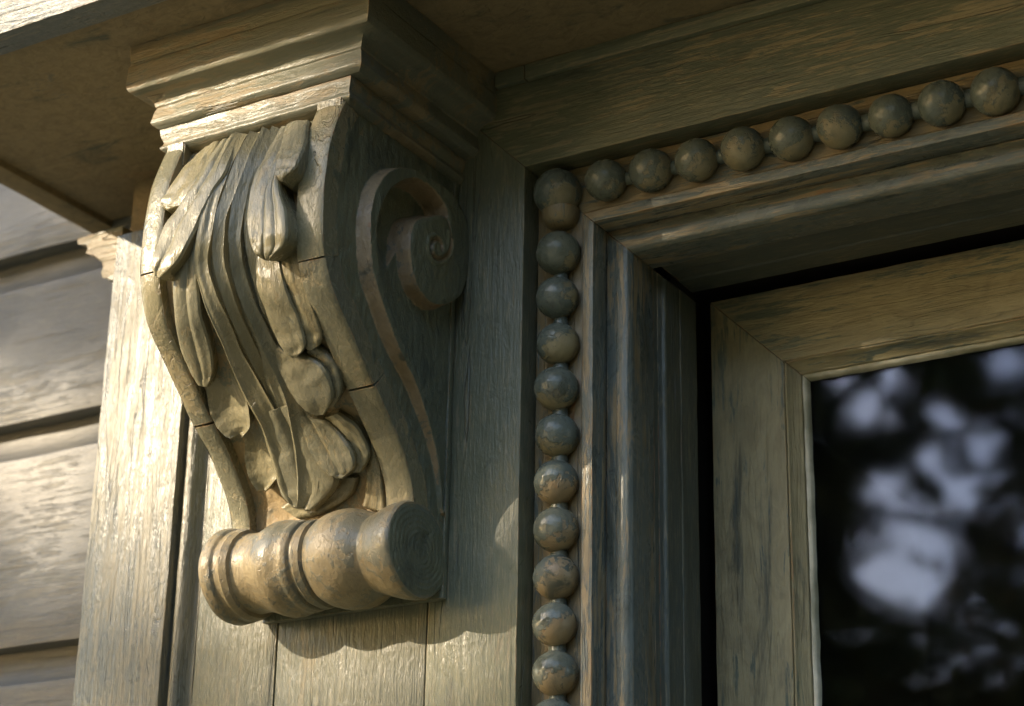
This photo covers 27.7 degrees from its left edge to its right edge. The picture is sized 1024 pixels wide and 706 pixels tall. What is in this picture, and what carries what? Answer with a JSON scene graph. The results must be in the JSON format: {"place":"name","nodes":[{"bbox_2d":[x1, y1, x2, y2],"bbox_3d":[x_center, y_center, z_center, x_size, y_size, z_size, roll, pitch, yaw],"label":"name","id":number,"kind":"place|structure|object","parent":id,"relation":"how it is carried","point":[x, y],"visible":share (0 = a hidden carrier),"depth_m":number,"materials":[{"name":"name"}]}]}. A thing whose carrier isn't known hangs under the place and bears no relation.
{"place":"outdoors","nodes":[
{"label":"outdoors","id":0,"kind":"place"},
{"bbox_3d":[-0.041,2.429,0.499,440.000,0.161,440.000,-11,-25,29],"label":"ground","id":1,"kind":"structure","parent":0,"visible":0},
{"bbox_2d":[608,233,1023,705],"bbox_3d":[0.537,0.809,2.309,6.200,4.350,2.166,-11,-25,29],"label":"house wall","id":2,"kind":"structure","parent":1,"relation":"on","point":[711,521],"depth_m":1.59,"materials":[{"name":"grey wood"}]},
{"bbox_2d":[0,184,131,705],"bbox_3d":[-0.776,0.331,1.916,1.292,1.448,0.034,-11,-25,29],"label":"siding wall","id":3,"kind":"structure","parent":2,"relation":"attached to","point":[56,289],"depth_m":1.76,"materials":[{"name":"grey paint"}]},
{"bbox_2d":[73,169,605,705],"bbox_3d":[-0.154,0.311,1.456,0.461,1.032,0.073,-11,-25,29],"label":"pilaster","id":4,"kind":"object","parent":3,"relation":"attached to","point":[155,631],"visible":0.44,"depth_m":1.54,"materials":[{"name":"paint"}]},
{"bbox_2d":[127,0,496,625],"bbox_3d":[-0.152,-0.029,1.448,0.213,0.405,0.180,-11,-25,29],"label":"scroll bracket","id":5,"kind":"object","parent":4,"relation":"attached to","point":[304,260],"visible":1,"depth_m":1.42,"materials":[{"name":"paint"}]},
{"bbox_2d":[0,0,827,232],"bbox_3d":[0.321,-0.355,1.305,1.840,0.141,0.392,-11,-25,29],"label":"hood","id":6,"kind":"object","parent":2,"relation":"attached to","point":[81,142],"visible":0.46,"depth_m":1.51,"materials":[{"name":"paint"}]},
{"bbox_2d":[425,0,1023,705],"bbox_3d":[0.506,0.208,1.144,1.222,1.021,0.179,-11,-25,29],"label":"window casing","id":7,"kind":"object","parent":2,"relation":"attached to","point":[801,144],"depth_m":1.42,"materials":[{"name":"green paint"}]},
{"bbox_2d":[710,239,1023,705],"bbox_3d":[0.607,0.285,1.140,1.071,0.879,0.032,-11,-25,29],"label":"window sash","id":8,"kind":"object","parent":7,"relation":"attached to","point":[868,451],"depth_m":1.44,"materials":[{"name":"paint"}]}
]}

